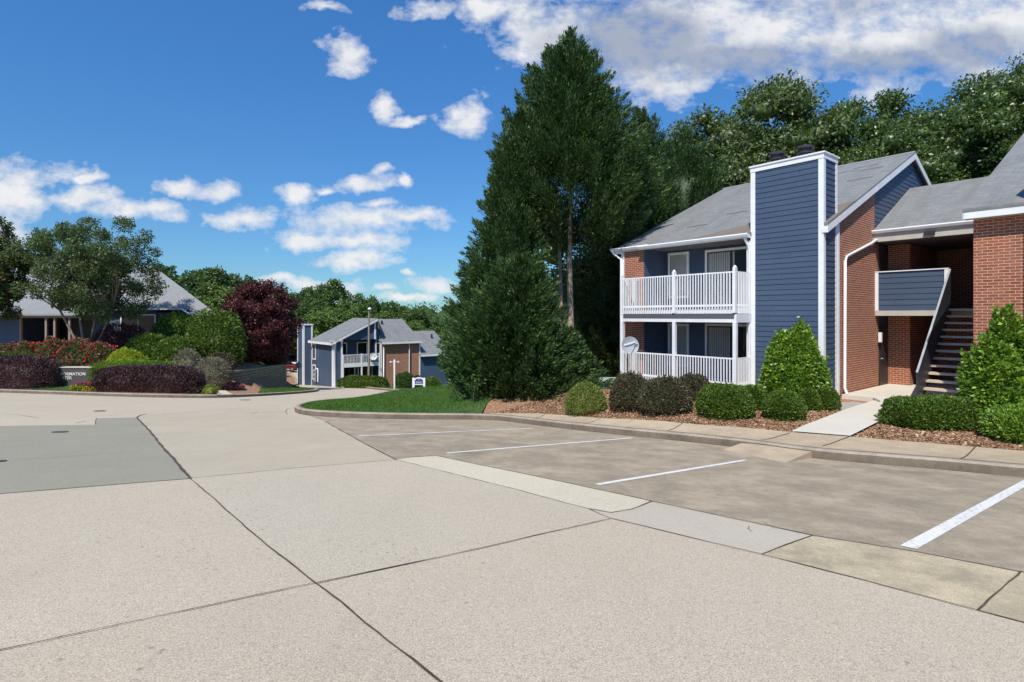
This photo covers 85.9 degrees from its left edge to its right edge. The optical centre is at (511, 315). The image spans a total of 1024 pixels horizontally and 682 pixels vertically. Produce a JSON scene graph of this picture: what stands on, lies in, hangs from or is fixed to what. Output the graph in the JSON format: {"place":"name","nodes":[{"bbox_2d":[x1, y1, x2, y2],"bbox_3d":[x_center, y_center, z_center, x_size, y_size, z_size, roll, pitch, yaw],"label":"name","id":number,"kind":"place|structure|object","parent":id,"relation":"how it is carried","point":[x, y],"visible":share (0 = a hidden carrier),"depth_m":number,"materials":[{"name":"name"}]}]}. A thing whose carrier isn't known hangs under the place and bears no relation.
{"place":"outdoors","nodes":[
{"label":"outdoors","id":0,"kind":"place"},
{"bbox_2d":[30,360,314,395],"bbox_3d":[-44.585,5.249,53.791,60.830,5.058,52.418,0,0,0],"label":"mulch bed","id":1,"kind":"object","parent":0,"point":[254,384],"visible":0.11,"depth_m":39.39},
{"bbox_2d":[0,215,33,320],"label":"broadleaf tree","id":2,"kind":"object","parent":1,"relation":"on","point":[9,312],"visible":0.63,"depth_m":34.00,"materials":[{"name":"green plant"}]},
{"bbox_2d":[12,339,47,353],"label":"rose bush","id":3,"kind":"object","parent":1,"relation":"on","point":[31,345],"visible":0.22,"depth_m":33.75,"materials":[{"name":"red plant"}]},
{"bbox_2d":[0,354,64,388],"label":"hedge","id":4,"kind":"object","parent":1,"relation":"on","point":[29,371],"visible":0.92,"depth_m":30.40,"materials":[{"name":"purple plant"}]},
{"bbox_2d":[34,336,69,365],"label":"rose bush","id":5,"kind":"object","parent":1,"relation":"on","point":[54,344],"visible":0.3,"depth_m":33.50,"materials":[{"name":"red plant"}]},
{"bbox_2d":[41,366,95,385],"bbox_3d":[-25.616,3.659,31.488,3.344,1.490,0.440,0,0,-2],"label":"stone sign","id":6,"kind":"object","parent":1,"relation":"on","point":[71,375],"visible":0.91,"depth_m":31.33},
{"bbox_2d":[55,335,95,365],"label":"rose bush","id":7,"kind":"object","parent":1,"relation":"on","point":[76,350],"visible":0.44,"depth_m":33.69,"materials":[{"name":"red plant"}]},
{"bbox_2d":[0,215,169,351],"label":"crape myrtle","id":8,"kind":"object","parent":1,"relation":"on","point":[87,267],"visible":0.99,"depth_m":34.60,"materials":[{"name":"green plant"}]},
{"bbox_2d":[78,341,120,369],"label":"rose bush","id":9,"kind":"object","parent":1,"relation":"on","point":[89,356],"visible":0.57,"depth_m":33.31,"materials":[{"name":"red plant"}]},
{"bbox_2d":[89,321,145,354],"bbox_3d":[-26.303,1.864,37.060,3.911,3.082,3.301,0,0,0],"label":"shrub","id":10,"kind":"object","parent":1,"relation":"on","point":[118,337],"visible":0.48,"depth_m":36.33,"materials":[{"name":"purple plant"}]},
{"bbox_2d":[102,346,148,367],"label":"shrub","id":11,"kind":"object","parent":1,"relation":"on","point":[127,353],"visible":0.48,"depth_m":33.06,"materials":[{"name":"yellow plant"}]},
{"bbox_2d":[85,360,179,380],"bbox_3d":[-21.585,3.455,31.603,5.685,1.874,1.044,0,0,0],"label":"hedge","id":12,"kind":"object","parent":1,"relation":"on","point":[117,362],"visible":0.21,"depth_m":31.39,"materials":[{"name":"green plant"}]},
{"bbox_2d":[125,331,166,360],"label":"shrub","id":13,"kind":"object","parent":1,"relation":"on","point":[145,343],"visible":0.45,"depth_m":35.59,"materials":[{"name":"green plant"}]},
{"bbox_2d":[90,364,206,393],"bbox_3d":[-19.773,3.581,30.009,5.851,1.931,1.954,0,0,0],"label":"hedge","id":14,"kind":"object","parent":1,"relation":"on","point":[167,378],"visible":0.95,"depth_m":29.38,"materials":[{"name":"purple plant"}]},
{"bbox_2d":[150,311,195,343],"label":"shrub","id":15,"kind":"object","parent":1,"relation":"on","point":[177,322],"visible":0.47,"depth_m":38.32,"materials":[{"name":"green plant"}]},
{"bbox_2d":[151,334,202,363],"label":"shrub","id":16,"kind":"object","parent":1,"relation":"on","point":[162,352],"visible":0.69,"depth_m":34.74,"materials":[{"name":"green plant"}]},
{"bbox_2d":[171,347,201,367],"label":"shrub","id":17,"kind":"object","parent":1,"relation":"on","point":[185,358],"visible":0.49,"depth_m":33.70,"materials":[{"name":"grey plant"}]},
{"bbox_2d":[194,356,233,389],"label":"shrub","id":18,"kind":"object","parent":1,"relation":"on","point":[219,372],"visible":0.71,"depth_m":32.60,"materials":[{"name":"grey plant"}]},
{"bbox_2d":[184,306,248,369],"bbox_3d":[-20.450,1.765,37.991,4.248,4.946,3.828,0,0,0],"label":"shrub","id":19,"kind":"object","parent":1,"relation":"on","point":[216,336],"visible":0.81,"depth_m":37.27,"materials":[{"name":"green plant"}]},
{"bbox_2d":[209,352,237,372],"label":"shrub","id":20,"kind":"object","parent":1,"relation":"on","point":[226,357],"visible":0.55,"depth_m":35.35,"materials":[{"name":"grey plant"}]},
{"bbox_2d":[228,365,286,384],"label":"retaining wall","id":21,"kind":"structure","parent":1,"relation":"on","point":[277,372],"depth_m":40.30,"materials":[{"name":"stone"}]},
{"bbox_2d":[218,278,305,364],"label":"red maple","id":22,"kind":"object","parent":1,"relation":"on","point":[264,318],"visible":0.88,"depth_m":41.93,"materials":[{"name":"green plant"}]},
{"bbox_2d":[258,364,314,392],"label":"lawn","id":23,"kind":"structure","parent":0,"point":[261,389],"depth_m":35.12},
{"bbox_2d":[301,385,493,412],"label":"lawn","id":24,"kind":"structure","parent":0,"point":[465,408],"depth_m":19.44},
{"bbox_2d":[379,380,453,388],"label":"lawn","id":25,"kind":"structure","parent":0,"point":[391,387],"depth_m":53.59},
{"bbox_2d":[336,375,389,388],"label":"hedge","id":26,"kind":"object","parent":25,"relation":"on","point":[357,381],"visible":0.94,"depth_m":52.60,"materials":[{"name":"green plant"}]},
{"bbox_2d":[392,371,414,387],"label":"shrub","id":27,"kind":"object","parent":25,"relation":"on","point":[403,379],"visible":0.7,"depth_m":53.32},
{"bbox_2d":[0,385,1023,681],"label":"road","id":28,"kind":"structure","parent":0,"point":[608,599],"depth_m":3.62,"materials":[{"name":"concrete"}]},
{"bbox_2d":[0,410,145,425],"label":"road patch","id":29,"kind":"object","parent":28,"relation":"on","point":[11,418],"visible":1,"depth_m":15.50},
{"bbox_2d":[0,417,189,493],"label":"road patch","id":30,"kind":"object","parent":28,"relation":"on","point":[141,455],"visible":1,"depth_m":8.84,"materials":[{"name":"asphalt"}]},
{"bbox_2d":[136,414,191,477],"bbox_3d":[-8.067,2.635,12.309,0.341,0.968,12.585,0,0,-36],"label":"pavement joint","id":31,"kind":"object","parent":28,"relation":"on","point":[181,468],"visible":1,"depth_m":9.53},
{"bbox_2d":[0,584,438,681],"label":"road patch","id":32,"kind":"object","parent":28,"relation":"on","point":[313,633],"visible":1,"depth_m":2.83,"materials":[{"name":"concrete"}]},
{"bbox_2d":[138,405,394,477],"bbox_3d":[-7.700,3.006,15.243,4.724,1.697,17.160,0,0,-31],"label":"road patch","id":33,"kind":"object","parent":28,"relation":"on","point":[208,443],"visible":1,"depth_m":11.26,"materials":[{"name":"concrete"}]},
{"bbox_2d":[0,518,609,649],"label":"pavement joint","id":34,"kind":"object","parent":28,"relation":"on","point":[271,591],"visible":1,"depth_m":3.54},
{"bbox_2d":[190,478,442,681],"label":"pavement joint","id":35,"kind":"object","parent":28,"relation":"on","point":[401,650],"visible":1,"depth_m":3.41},
{"bbox_2d":[191,460,608,582],"bbox_3d":[-1.610,2.130,6.569,3.188,0.597,4.699,0,0,-40],"label":"road patch","id":36,"kind":"object","parent":28,"relation":"on","point":[317,524],"visible":1,"depth_m":5.73,"materials":[{"name":"concrete"}]},
{"bbox_2d":[400,460,1022,621],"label":"pavement joint","id":37,"kind":"object","parent":28,"relation":"on","point":[764,554],"visible":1,"depth_m":4.45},
{"bbox_2d":[415,455,1022,571],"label":"pavement joint","id":38,"kind":"object","parent":28,"relation":"on","point":[762,524],"visible":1,"depth_m":5.38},
{"bbox_2d":[0,0,1023,312],"label":"sky","id":39,"kind":"structure","parent":0,"point":[298,144],"materials":[{"name":"blue"}]},
{"bbox_2d":[309,415,1023,571],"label":"parking lot","id":40,"kind":"structure","parent":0,"point":[860,502],"depth_m":8.05,"materials":[{"name":"asphalt"}]},
{"bbox_2d":[397,456,648,512],"bbox_3d":[-0.168,2.314,7.891,0.933,0.375,4.625,0,0,-42],"label":"parking strip","id":41,"kind":"object","parent":40,"relation":"on","point":[591,498],"visible":1,"depth_m":7.34,"materials":[{"name":"concrete"}]},
{"bbox_2d":[596,460,746,484],"bbox_3d":[2.733,2.473,8.801,4.116,0.370,0.100,0,0,-40],"label":"painted line","id":42,"kind":"object","parent":40,"relation":"on","point":[614,481],"visible":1,"depth_m":8.46,"materials":[{"name":"paint"}]},
{"bbox_2d":[593,501,809,553],"bbox_3d":[1.831,2.106,5.629,1.036,0.201,2.011,0,0,-44],"label":"parking strip","id":43,"kind":"object","parent":40,"relation":"on","point":[732,532],"visible":1,"depth_m":5.45,"materials":[{"name":"concrete"}]},
{"bbox_2d":[723,439,811,462],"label":"ramp","id":44,"kind":"structure","parent":40,"relation":"on","point":[785,455],"depth_m":10.83,"materials":[{"name":"concrete"}]},
{"bbox_2d":[764,535,1017,608],"bbox_3d":[3.049,1.998,4.482,1.229,0.180,1.458,0,0,-41],"label":"parking strip","id":45,"kind":"object","parent":40,"relation":"on","point":[967,584],"visible":1,"depth_m":4.35,"materials":[{"name":"concrete"}]},
{"bbox_2d":[901,480,1023,548],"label":"painted line","id":46,"kind":"object","parent":40,"relation":"on","point":[922,539],"visible":1,"depth_m":5.95,"materials":[{"name":"paint"}]},
{"bbox_2d":[324,388,1022,449],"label":"mulch bed","id":47,"kind":"object","parent":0,"point":[493,405],"visible":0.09,"depth_m":17.54,"materials":[{"name":"wood"}]},
{"bbox_2d":[439,103,556,399],"bbox_3d":[-0.453,-1.803,24.070,5.805,14.917,5.306,0,0,32],"label":"cypress tree","id":48,"kind":"object","parent":47,"relation":"on","point":[511,223],"visible":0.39,"depth_m":23.06,"materials":[{"name":"green plant"}]},
{"bbox_2d":[435,249,613,402],"bbox_3d":[0.167,1.017,21.990,6.392,7.499,6.895,0,0,-21],"label":"cypress tree","id":49,"kind":"object","parent":47,"relation":"on","point":[506,342],"visible":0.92,"depth_m":20.69,"materials":[{"name":"green plant"}]},
{"bbox_2d":[484,24,671,325],"bbox_3d":[2.910,-4.904,25.534,8.617,17.217,8.778,0,0,-44],"label":"cypress tree","id":50,"kind":"object","parent":47,"relation":"on","point":[588,144],"visible":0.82,"depth_m":23.63,"materials":[{"name":"green plant"}]},
{"bbox_2d":[554,324,606,382],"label":"cypress tree","id":51,"kind":"object","parent":47,"relation":"on","point":[581,344],"visible":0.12,"depth_m":22.11,"materials":[{"name":"green plant"}]},
{"bbox_2d":[557,193,606,336],"bbox_3d":[3.197,-1.084,25.332,2.546,9.703,0.393,0,0,32],"label":"bare trunk","id":52,"kind":"object","parent":47,"relation":"on","point":[560,273],"visible":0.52,"depth_m":25.91,"materials":[{"name":"grey plant"}]},
{"bbox_2d":[563,380,607,416],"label":"shrub","id":53,"kind":"object","parent":47,"relation":"on","point":[585,397],"visible":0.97,"depth_m":16.69,"materials":[{"name":"green plant"}]},
{"bbox_2d":[566,105,687,376],"bbox_3d":[6.150,-2.764,28.926,6.424,16.764,6.704,0,0,0],"label":"cypress tree","id":54,"kind":"object","parent":47,"relation":"on","point":[599,329],"visible":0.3,"depth_m":27.91,"materials":[{"name":"green plant"}]},
{"bbox_2d":[608,370,646,413],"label":"shrub","id":55,"kind":"object","parent":47,"relation":"on","point":[624,388],"visible":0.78,"depth_m":16.21,"materials":[{"name":"green plant"}]},
{"bbox_2d":[622,336,638,371],"bbox_3d":[4.442,1.683,20.307,0.598,1.837,0.590,0,0,34],"label":"satellite dish","id":56,"kind":"object","parent":47,"relation":"on","point":[630,344],"visible":0.95,"depth_m":20.38,"materials":[{"name":"grey metal"}]},
{"bbox_2d":[635,374,693,416],"bbox_3d":[4.345,2.326,15.746,1.615,1.425,1.625,0,0,0],"label":"shrub","id":57,"kind":"object","parent":47,"relation":"on","point":[664,395],"visible":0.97,"depth_m":15.25,"materials":[{"name":"green plant"}]},
{"bbox_2d":[494,387,839,431],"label":"mulch chips","id":58,"kind":"object","parent":47,"relation":"on","point":[789,424],"visible":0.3,"depth_m":15.04,"materials":[{"name":"wood"}]},
{"bbox_2d":[675,372,709,401],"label":"shrub","id":59,"kind":"object","parent":47,"relation":"on","point":[696,382],"visible":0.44,"depth_m":17.42,"materials":[{"name":"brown plant"}]},
{"bbox_2d":[694,381,756,422],"bbox_3d":[5.754,2.388,14.921,1.588,1.235,1.594,0,0,0],"label":"shrub","id":60,"kind":"object","parent":47,"relation":"on","point":[724,402],"visible":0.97,"depth_m":14.43,"materials":[{"name":"green plant"}]},
{"bbox_2d":[744,384,767,410],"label":"shrub","id":61,"kind":"object","parent":47,"relation":"on","point":[758,393],"visible":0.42,"depth_m":15.70,"materials":[{"name":"green plant"}]},
{"bbox_2d":[761,389,808,422],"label":"shrub","id":62,"kind":"object","parent":47,"relation":"on","point":[782,405],"visible":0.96,"depth_m":14.13,"materials":[{"name":"green plant"}]},
{"bbox_2d":[757,315,832,393],"bbox_3d":[8.730,1.617,17.237,2.434,3.392,1.549,0,0,0],"label":"shrub","id":63,"kind":"object","parent":47,"relation":"on","point":[794,362],"visible":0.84,"depth_m":16.89,"materials":[{"name":"green plant"}]},
{"bbox_2d":[610,144,988,397],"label":"apartment building","id":64,"kind":"structure","parent":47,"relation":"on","point":[851,264],"depth_m":19.86,"materials":[{"name":"blue"}]},
{"bbox_2d":[668,251,689,297],"bbox_3d":[6.966,-1.695,23.027,0.075,1.910,1.040,0,0,-39],"label":"window","id":65,"kind":"structure","parent":64,"relation":"in","point":[679,261],"depth_m":23.00,"materials":[{"name":"white paint"}]},
{"bbox_2d":[668,323,689,366],"bbox_3d":[6.966,1.220,23.027,0.075,1.780,1.040,0,0,-39],"label":"window","id":66,"kind":"structure","parent":64,"relation":"in","point":[682,329],"depth_m":22.93,"materials":[{"name":"white paint"}]},
{"bbox_2d":[705,246,746,308],"bbox_3d":[8.454,-1.420,21.204,0.075,2.400,2.270,0,0,-39],"label":"patio door","id":67,"kind":"structure","parent":64,"relation":"in","point":[716,260],"depth_m":21.50,"materials":[{"name":"white paint"}]},
{"bbox_2d":[705,323,746,381],"bbox_3d":[8.454,1.445,21.204,0.075,2.270,2.270,0,0,-39],"label":"patio door","id":68,"kind":"structure","parent":64,"relation":"in","point":[718,337],"depth_m":21.50,"materials":[{"name":"white paint"}]},
{"bbox_2d":[879,328,887,385],"bbox_3d":[13.990,1.525,20.672,0.820,2.150,0.100,0,0,-39],"label":"door","id":69,"kind":"structure","parent":64,"relation":"in","point":[883,346],"depth_m":20.64,"materials":[{"name":"grey metal"}]},
{"bbox_2d":[797,388,821,411],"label":"shrub","id":70,"kind":"object","parent":47,"relation":"on","point":[812,398],"visible":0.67,"depth_m":15.60,"materials":[{"name":"green plant"}]},
{"bbox_2d":[816,386,841,411],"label":"shrub","id":71,"kind":"object","parent":47,"relation":"on","point":[830,398],"visible":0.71,"depth_m":15.69,"materials":[{"name":"green plant"}]},
{"bbox_2d":[842,379,957,402],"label":"entrance slab","id":72,"kind":"structure","parent":47,"relation":"on","point":[880,393],"depth_m":18.55,"materials":[{"name":"concrete"}]},
{"bbox_2d":[873,391,984,431],"bbox_3d":[10.441,2.421,13.492,2.663,1.132,1.582,0,0,0],"label":"shrub","id":73,"kind":"object","parent":47,"relation":"on","point":[945,411],"visible":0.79,"depth_m":13.02,"materials":[{"name":"green plant"}]},
{"bbox_2d":[853,421,1023,450],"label":"mulch chips","id":74,"kind":"object","parent":47,"relation":"on","point":[965,438],"visible":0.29,"depth_m":12.23,"materials":[{"name":"wood"}]},
{"bbox_2d":[954,301,1023,429],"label":"shrub","id":75,"kind":"object","parent":47,"relation":"on","point":[991,372],"visible":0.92,"depth_m":12.86,"materials":[{"name":"green plant"}]},
{"bbox_2d":[977,402,1023,446],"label":"shrub","id":76,"kind":"object","parent":47,"relation":"on","point":[1002,422],"visible":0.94,"depth_m":11.79,"materials":[{"name":"green plant"}]},
{"bbox_2d":[490,413,1023,463],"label":"sidewalk","id":77,"kind":"structure","parent":0,"point":[914,448],"depth_m":11.93,"materials":[{"name":"concrete"}]},
{"bbox_2d":[792,400,882,435],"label":"path","id":78,"kind":"structure","parent":0,"point":[851,420],"depth_m":13.83,"materials":[{"name":"concrete"}]},
{"bbox_2d":[916,269,972,395],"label":"staircase","id":79,"kind":"structure","parent":0,"point":[938,329],"depth_m":17.15,"materials":[{"name":"metal"}]},
{"bbox_2d":[980,572,1023,621],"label":"parking strip","id":80,"kind":"object","parent":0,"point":[1007,600],"visible":1,"depth_m":3.71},
{"bbox_3d":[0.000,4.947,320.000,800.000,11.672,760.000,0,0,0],"label":"ground","id":81,"kind":"structure","parent":0,"visible":0},
{"bbox_2d":[0,266,214,350],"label":"house","id":82,"kind":"structure","parent":81,"relation":"on","point":[41,320],"depth_m":41.87,"materials":[{"name":"grey"}]},
{"bbox_2d":[59,318,67,344],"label":"window","id":83,"kind":"structure","parent":82,"relation":"in","point":[63,330],"depth_m":43.38,"materials":[{"name":"glass"}]},
{"bbox_2d":[120,314,155,333],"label":"window","id":84,"kind":"structure","parent":82,"relation":"in","point":[146,323],"depth_m":41.83,"materials":[{"name":"glass"}]},
{"bbox_2d":[0,371,318,397],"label":"kerb","id":85,"kind":"structure","parent":81,"relation":"on","point":[115,394],"depth_m":28.39,"materials":[{"name":"concrete"}]},
{"bbox_2d":[158,263,179,285],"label":"broadleaf tree","id":86,"kind":"object","parent":81,"relation":"on","point":[168,272],"visible":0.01,"depth_m":61.23,"materials":[{"name":"green plant"}]},
{"bbox_2d":[177,268,204,295],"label":"broadleaf tree","id":87,"kind":"object","parent":81,"relation":"on","point":[191,278],"visible":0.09,"depth_m":75.96,"materials":[{"name":"green plant"}]},
{"bbox_2d":[194,283,238,311],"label":"broadleaf tree","id":88,"kind":"object","parent":81,"relation":"on","point":[216,298],"visible":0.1,"depth_m":62.04,"materials":[{"name":"green plant"}]},
{"bbox_2d":[193,264,241,306],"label":"broadleaf tree","id":89,"kind":"object","parent":81,"relation":"on","point":[211,276],"visible":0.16,"depth_m":68.85,"materials":[{"name":"green plant"}]},
{"bbox_2d":[292,297,332,333],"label":"broadleaf tree","id":90,"kind":"object","parent":81,"relation":"on","point":[305,307],"visible":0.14,"depth_m":86.77,"materials":[{"name":"green plant"}]},
{"bbox_2d":[303,278,349,308],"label":"broadleaf tree","id":91,"kind":"object","parent":81,"relation":"on","point":[334,289],"visible":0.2,"depth_m":91.39,"materials":[{"name":"green plant"}]},
{"bbox_2d":[308,297,370,336],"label":"broadleaf tree","id":92,"kind":"object","parent":81,"relation":"on","point":[321,321],"visible":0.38,"depth_m":76.06,"materials":[{"name":"green plant"}]},
{"bbox_2d":[341,292,388,316],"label":"broadleaf tree","id":93,"kind":"object","parent":81,"relation":"on","point":[372,303],"visible":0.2,"depth_m":98.91,"materials":[{"name":"green plant"}]},
{"bbox_2d":[297,318,448,386],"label":"apartment building","id":94,"kind":"structure","parent":81,"relation":"on","point":[328,352],"depth_m":60.25,"materials":[{"name":"wood"}]},
{"bbox_2d":[387,300,410,318],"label":"broadleaf tree","id":95,"kind":"object","parent":81,"relation":"on","point":[398,309],"visible":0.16,"depth_m":104.55,"materials":[{"name":"green plant"}]},
{"bbox_2d":[371,309,427,330],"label":"broadleaf tree","id":96,"kind":"object","parent":81,"relation":"on","point":[382,315],"visible":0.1,"depth_m":86.90,"materials":[{"name":"green plant"}]},
{"bbox_2d":[400,309,439,331],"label":"broadleaf tree","id":97,"kind":"object","parent":81,"relation":"on","point":[421,315],"visible":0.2,"depth_m":102.38,"materials":[{"name":"green plant"}]},
{"bbox_2d":[289,299,580,353],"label":"woods","id":98,"kind":"object","parent":81,"relation":"on","point":[433,314],"depth_m":135.72,"materials":[{"name":"green plant"}]},
{"bbox_2d":[535,218,598,346],"bbox_3d":[5.182,-0.559,34.852,9.325,12.234,11.231,0,0,0],"label":"broadleaf tree","id":99,"kind":"object","parent":81,"relation":"on","point":[551,258],"visible":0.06,"depth_m":32.52,"materials":[{"name":"green plant"}]},
{"bbox_2d":[295,399,1023,477],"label":"kerb","id":100,"kind":"structure","parent":81,"relation":"on","point":[961,465],"depth_m":12.40,"materials":[{"name":"concrete"}]},
{"bbox_2d":[659,123,733,216],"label":"cypress tree","id":101,"kind":"object","parent":81,"relation":"on","point":[692,186],"visible":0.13,"depth_m":31.77,"materials":[{"name":"green plant"}]},
{"bbox_2d":[658,102,764,172],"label":"broadleaf tree","id":102,"kind":"object","parent":81,"relation":"on","point":[706,120],"visible":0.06,"depth_m":41.48,"materials":[{"name":"green plant"}]},
{"bbox_2d":[703,68,856,192],"bbox_3d":[18.511,-5.521,39.073,11.025,23.656,12.557,0,0,0],"label":"broadleaf tree","id":103,"kind":"object","parent":81,"relation":"on","point":[789,103],"visible":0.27,"depth_m":36.12,"materials":[{"name":"green plant"}]},
{"bbox_2d":[827,94,874,149],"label":"broadleaf tree","id":104,"kind":"object","parent":81,"relation":"on","point":[856,103],"visible":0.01,"depth_m":44.45,"materials":[{"name":"green plant"}]},
{"bbox_2d":[813,101,960,184],"bbox_3d":[24.169,-4.031,36.865,10.436,20.473,9.863,0,0,0],"label":"broadleaf tree","id":105,"kind":"object","parent":81,"relation":"on","point":[880,138],"visible":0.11,"depth_m":34.70,"materials":[{"name":"green plant"}]},
{"bbox_2d":[859,86,944,159],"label":"broadleaf tree","id":106,"kind":"object","parent":81,"relation":"on","point":[893,101],"visible":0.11,"depth_m":40.08,"materials":[{"name":"green plant"}]},
{"bbox_2d":[918,95,1018,173],"bbox_3d":[31.842,-4.675,39.951,11.399,22.787,9.694,0,0,0],"label":"broadleaf tree","id":107,"kind":"object","parent":81,"relation":"on","point":[940,115],"visible":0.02,"depth_m":39.56,"materials":[{"name":"green plant"}]},
{"bbox_2d":[931,51,1023,184],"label":"broadleaf tree","id":108,"kind":"object","parent":81,"relation":"on","point":[993,116],"visible":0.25,"depth_m":33.67,"materials":[{"name":"green plant"}]},
{"bbox_2d":[942,67,1018,153],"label":"broadleaf tree","id":109,"kind":"object","parent":81,"relation":"on","point":[967,89],"visible":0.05,"depth_m":44.96,"materials":[{"name":"green plant"}]},
{"bbox_2d":[963,134,1023,344],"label":"apartment building","id":110,"kind":"structure","parent":81,"relation":"on","point":[993,209],"depth_m":14.17,"materials":[{"name":"brick"}]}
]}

